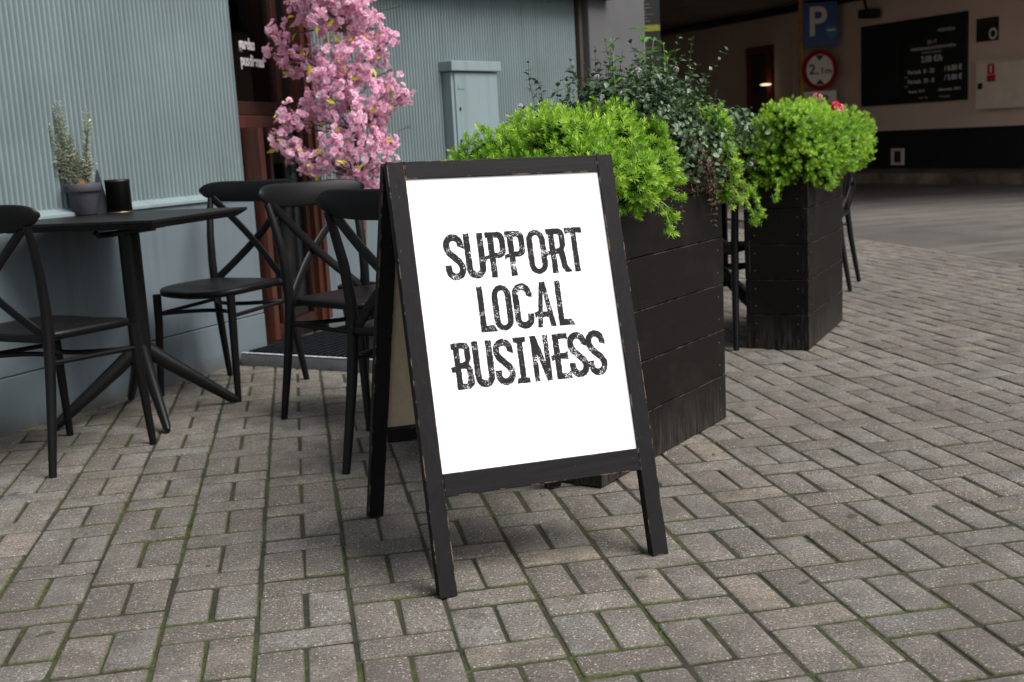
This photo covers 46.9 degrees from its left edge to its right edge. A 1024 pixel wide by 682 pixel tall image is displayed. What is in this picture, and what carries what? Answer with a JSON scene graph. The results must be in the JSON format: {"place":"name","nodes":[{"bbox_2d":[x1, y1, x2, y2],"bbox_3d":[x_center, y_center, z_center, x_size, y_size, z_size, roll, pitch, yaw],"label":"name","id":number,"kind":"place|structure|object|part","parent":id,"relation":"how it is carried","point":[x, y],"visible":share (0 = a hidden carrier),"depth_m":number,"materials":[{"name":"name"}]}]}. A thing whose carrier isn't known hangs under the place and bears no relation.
{"place":"outdoors","nodes":[
{"label":"outdoors","id":0,"kind":"place"},
{"bbox_2d":[337,281,375,328],"bbox_3d":[-0.780,-0.178,6.046,0.212,0.230,0.212,-5,10,-10],"label":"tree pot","id":1,"kind":"object","parent":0,"point":[339,286],"visible":0.15,"depth_m":6.01,"materials":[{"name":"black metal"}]},
{"bbox_2d":[261,0,415,244],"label":"blossom tree","id":2,"kind":"object","parent":1,"relation":"in","point":[343,14],"visible":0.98,"depth_m":5.77,"materials":[{"name":"pink plant"}]},
{"bbox_2d":[0,221,1023,681],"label":"pavement","id":3,"kind":"structure","parent":0,"point":[692,639],"depth_m":2.98,"materials":[{"name":"grey brick"}]},
{"bbox_2d":[0,205,156,477],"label":"cross back chair","id":4,"kind":"object","parent":3,"relation":"on","point":[47,330],"visible":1,"depth_m":3.79,"materials":[{"name":"black plastic"}]},
{"bbox_2d":[7,207,246,432],"bbox_3d":[-1.433,-0.091,4.516,0.656,0.775,0.656,0,10,17],"label":"bistro table","id":5,"kind":"object","parent":3,"relation":"on","point":[129,227],"visible":0.84,"depth_m":4.46,"materials":[{"name":"black metal"}]},
{"bbox_2d":[63,182,101,215],"bbox_3d":[-1.696,-0.561,4.674,0.143,0.125,0.143,-5,10,-10],"label":"plant pot","id":6,"kind":"object","parent":5,"relation":"on","point":[83,199],"visible":0.97,"depth_m":4.63,"materials":[{"name":"grey ceramic"}]},
{"bbox_2d":[47,100,97,183],"bbox_3d":[-1.753,-0.771,4.638,0.241,0.343,0.099,-2,10,4],"label":"heather plant","id":7,"kind":"object","parent":6,"relation":"on","point":[74,171],"visible":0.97,"depth_m":4.64,"materials":[{"name":"green plant"}]},
{"bbox_2d":[95,170,106,213],"bbox_3d":[-1.665,-0.601,4.746,0.080,0.175,0.050,-7,10,-21],"label":"menu card","id":8,"kind":"object","parent":5,"relation":"on","point":[102,206],"visible":0.57,"depth_m":4.74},
{"bbox_2d":[104,179,132,212],"bbox_3d":[-1.583,-0.584,4.748,0.099,0.132,0.099,-5,10,-10],"label":"canister","id":9,"kind":"object","parent":5,"relation":"on","point":[118,195],"visible":1,"depth_m":4.71,"materials":[{"name":"black metal"}]},
{"bbox_2d":[0,0,266,437],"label":"cafe wall","id":10,"kind":"structure","parent":3,"relation":"on","point":[150,85],"depth_m":4.91,"materials":[{"name":"grey paint"}]},
{"bbox_2d":[228,0,332,340],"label":"door","id":11,"kind":"structure","parent":10,"relation":"attached to","point":[259,88],"depth_m":6.01,"materials":[{"name":"red wood"}]},
{"bbox_2d":[152,179,309,401],"bbox_3d":[-1.204,-0.229,4.987,0.528,0.870,0.498,2,11,27],"label":"cross back chair","id":12,"kind":"object","parent":3,"relation":"on","point":[216,286],"visible":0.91,"depth_m":5.04,"materials":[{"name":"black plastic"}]},
{"bbox_2d":[240,129,311,345],"bbox_3d":[-1.869,-1.399,6.819,1.550,2.620,2.320,-1,10,13],"label":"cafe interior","id":13,"kind":"object","parent":3,"relation":"on","point":[302,330],"depth_m":6.41,"materials":[{"name":"brown wood"}]},
{"bbox_2d":[240,325,372,372],"bbox_3d":[-0.494,-0.009,5.894,1.050,0.089,1.351,2,11,29],"label":"door step","id":14,"kind":"object","parent":3,"relation":"on","point":[325,350],"depth_m":5.50,"materials":[{"name":"blue paint"}]},
{"bbox_2d":[258,179,374,431],"bbox_3d":[-0.579,-0.159,4.381,0.498,0.870,0.528,5,12,38],"label":"cross back chair","id":15,"kind":"object","parent":3,"relation":"on","point":[274,198],"visible":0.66,"depth_m":4.35,"materials":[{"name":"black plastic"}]},
{"bbox_2d":[316,189,378,474],"bbox_3d":[-0.242,-0.046,3.616,0.528,0.870,0.498,3,11,30],"label":"cross back chair","id":16,"kind":"object","parent":3,"relation":"on","point":[338,206],"visible":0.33,"depth_m":3.52,"materials":[{"name":"black wood"}]},
{"bbox_2d":[275,0,607,327],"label":"cafe wall","id":17,"kind":"structure","parent":3,"relation":"on","point":[512,36],"depth_m":7.23,"materials":[{"name":"grey paint"}]},
{"bbox_2d":[438,60,500,159],"bbox_3d":[-0.223,-1.015,7.470,0.112,1.468,0.490,4,12,37],"label":"meter cabinet","id":18,"kind":"object","parent":17,"relation":"attached to","point":[469,93],"visible":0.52,"depth_m":7.29,"materials":[{"name":"grey metal"}]},
{"bbox_3d":[-0.191,-1.004,7.460,0.009,1.345,0.420,4,12,37],"label":"door","id":19,"kind":"part","parent":18,"relation":"part of","materials":[{"name":"grey paint"}]},
{"bbox_2d":[573,0,584,104],"bbox_3d":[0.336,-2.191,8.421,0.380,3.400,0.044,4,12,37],"label":"downpipe","id":20,"kind":"object","parent":17,"relation":"attached to","point":[579,45],"visible":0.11,"depth_m":8.32,"materials":[{"name":"black metal"}]},
{"bbox_2d":[56,452,869,657],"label":"weeds","id":21,"kind":"object","parent":3,"relation":"on","point":[496,522],"visible":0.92,"depth_m":3.20,"materials":[{"name":"green plant"}]},
{"bbox_2d":[366,154,667,598],"bbox_3d":[-0.028,0.021,2.916,0.591,0.948,0.665,-7,10,-20],"label":"pavement sign","id":22,"kind":"object","parent":3,"relation":"on","point":[506,353],"visible":1,"depth_m":2.76,"materials":[{"name":"black wood"}]},
{"bbox_2d":[16,328,1017,671],"bbox_3d":[0.031,0.246,4.380,3.770,0.004,4.824,-5,10,-10],"label":"grit","id":23,"kind":"object","parent":3,"relation":"on","point":[590,514],"visible":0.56,"depth_m":3.70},
{"bbox_2d":[582,0,645,97],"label":"pier","id":24,"kind":"structure","parent":3,"relation":"on","point":[602,20],"depth_m":8.52,"materials":[{"name":"grey concrete"}]},
{"bbox_2d":[561,172,725,486],"bbox_3d":[0.334,-0.084,3.712,0.340,0.842,0.894,3,12,33],"label":"planter","id":25,"kind":"object","parent":3,"relation":"on","point":[676,284],"visible":0.31,"depth_m":3.70,"materials":[{"name":"black paint"}]},
{"bbox_2d":[434,95,689,238],"bbox_3d":[0.146,-0.480,3.300,0.788,0.414,0.565,-5,10,-10],"label":"sedum","id":26,"kind":"object","parent":25,"relation":"in","point":[643,159],"visible":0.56,"depth_m":3.25,"materials":[{"name":"green plant"}]},
{"bbox_2d":[507,32,773,193],"bbox_3d":[0.405,-0.717,3.788,0.661,0.511,0.976,2,11,26],"label":"mint shrub","id":27,"kind":"object","parent":25,"relation":"on","point":[673,114],"visible":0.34,"depth_m":3.63,"materials":[{"name":"green plant"}]},
{"bbox_2d":[600,24,679,112],"bbox_3d":[0.420,-0.806,3.697,0.175,0.365,0.382,3,11,31],"label":"balm plant","id":28,"kind":"object","parent":27,"relation":"in","point":[643,39],"visible":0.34,"depth_m":3.67,"materials":[{"name":"green plant"}]},
{"bbox_2d":[665,135,746,226],"bbox_3d":[0.601,-0.506,3.692,0.214,0.278,0.495,3,12,32],"label":"shrub","id":29,"kind":"object","parent":25,"relation":"in","point":[706,170],"visible":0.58,"depth_m":3.67,"materials":[{"name":"green plant"}]},
{"bbox_2d":[678,102,767,226],"bbox_3d":[0.645,-0.591,3.909,0.413,0.444,0.221,4,12,34],"label":"sedum","id":30,"kind":"object","parent":25,"relation":"in","point":[725,194],"visible":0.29,"depth_m":3.83,"materials":[{"name":"green plant"}]},
{"bbox_2d":[644,0,661,89],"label":"notice column","id":31,"kind":"structure","parent":3,"relation":"on","point":[652,15],"depth_m":10.83,"materials":[{"name":"black paint"}]},
{"bbox_2d":[721,167,745,305],"bbox_3d":[1.040,-0.463,5.899,0.656,0.775,0.656,-1,10,10],"label":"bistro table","id":32,"kind":"object","parent":3,"relation":"on","point":[742,287],"visible":0.03,"depth_m":5.85,"materials":[{"name":"black metal"}]},
{"bbox_2d":[723,156,745,350],"bbox_3d":[0.893,-0.427,5.472,0.528,0.870,0.498,2,11,29],"label":"cross back chair","id":33,"kind":"object","parent":3,"relation":"on","point":[734,247],"visible":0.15,"depth_m":5.25,"materials":[{"name":"black wood"}]},
{"bbox_2d":[743,159,842,349],"bbox_3d":[1.332,-0.449,5.522,0.285,0.842,0.824,2,11,26],"label":"planter","id":34,"kind":"object","parent":3,"relation":"on","point":[794,264],"visible":0.9,"depth_m":5.20,"materials":[{"name":"black paint"}]},
{"bbox_2d":[735,94,877,202],"bbox_3d":[1.433,-0.918,5.513,0.505,0.457,1.419,2,11,29],"label":"sedum","id":35,"kind":"object","parent":34,"relation":"in","point":[824,143],"visible":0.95,"depth_m":5.05,"materials":[{"name":"green plant"}]},
{"bbox_2d":[813,93,843,113],"bbox_3d":[1.498,-1.076,5.555,0.150,0.194,0.178,-5,10,-10],"label":"geranium","id":36,"kind":"object","parent":35,"relation":"on","point":[834,104],"visible":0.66,"depth_m":5.53,"materials":[{"name":"pink plant"}]},
{"bbox_2d":[841,170,860,290],"bbox_3d":[1.844,-0.759,7.106,0.498,0.870,0.528,1,11,23],"label":"cross back chair","id":37,"kind":"object","parent":3,"relation":"on","point":[850,182],"visible":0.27,"depth_m":7.18,"materials":[{"name":"black wood"}]},
{"bbox_2d":[659,0,813,29],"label":"passage ceiling","id":38,"kind":"structure","parent":0,"point":[675,13],"depth_m":21.47,"materials":[{"name":"concrete"}]},
{"bbox_2d":[660,0,859,36],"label":"ceiling pipe","id":39,"kind":"object","parent":38,"relation":"attached to","point":[783,10],"visible":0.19,"depth_m":22.37,"materials":[{"name":"black paint"}]},
{"bbox_2d":[727,183,1023,263],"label":"road","id":40,"kind":"structure","parent":0,"point":[980,220],"depth_m":11.63,"materials":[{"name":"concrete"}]},
{"bbox_2d":[798,0,837,106],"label":"sign post","id":41,"kind":"object","parent":40,"relation":"on","point":[818,27],"visible":0.87,"depth_m":20.14,"materials":[{"name":"metal"}]},
{"bbox_2d":[660,0,1023,168],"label":"car park wall","id":42,"kind":"structure","parent":40,"relation":"on","point":[959,134],"depth_m":19.44,"materials":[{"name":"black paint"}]},
{"bbox_2d":[746,44,774,125],"bbox_3d":[4.878,-4.335,22.242,0.107,2.420,1.337,-8,11,-25],"label":"glazed door","id":43,"kind":"structure","parent":42,"relation":"attached to","point":[760,69],"depth_m":22.45,"materials":[{"name":"brown glass"}]},
{"bbox_2d":[858,0,879,18],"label":"floodlight","id":44,"kind":"object","parent":42,"relation":"attached to","point":[866,13],"visible":1,"depth_m":19.28,"materials":[{"name":"black paint"}]},
{"bbox_2d":[891,148,903,164],"bbox_3d":[6.365,-3.042,19.483,0.029,0.270,0.275,-8,11,-25],"label":"vent","id":45,"kind":"object","parent":42,"relation":"attached to","point":[897,156],"visible":1,"depth_m":19.48,"materials":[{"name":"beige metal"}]},
{"bbox_2d":[861,11,968,106],"bbox_3d":[6.420,-4.486,18.954,0.063,1.315,2.282,-8,11,-25],"label":"price board","id":46,"kind":"object","parent":42,"relation":"attached to","point":[921,60],"visible":1,"depth_m":18.83,"materials":[{"name":"black paint"}]},
{"bbox_2d":[976,16,998,41],"bbox_3d":[7.071,-4.635,17.555,0.031,0.340,0.400,-8,11,-25],"label":"plaque","id":47,"kind":"object","parent":42,"relation":"attached to","point":[987,29],"visible":1,"depth_m":17.54,"materials":[{"name":"black paint"}]},
{"bbox_2d":[974,56,1023,109],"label":"wall cabinet","id":48,"kind":"object","parent":42,"relation":"attached to","point":[999,83],"depth_m":17.27,"materials":[{"name":"beige metal"}]},
{"bbox_2d":[976,61,1010,108],"bbox_3d":[7.093,-3.771,17.398,0.013,0.660,0.645,-8,11,-25],"label":"door","id":49,"kind":"structure","parent":48,"relation":"in","point":[997,93],"depth_m":17.36,"materials":[{"name":"beige metal"}]},
{"bbox_2d":[1012,59,1023,106],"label":"door","id":50,"kind":"structure","parent":48,"relation":"in","point":[1017,65],"depth_m":16.99,"materials":[{"name":"beige metal"}]},
{"bbox_2d":[843,169,1023,184],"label":"kerb","id":51,"kind":"structure","parent":40,"relation":"on","point":[950,176],"depth_m":17.34,"materials":[{"name":"concrete"}]}
]}

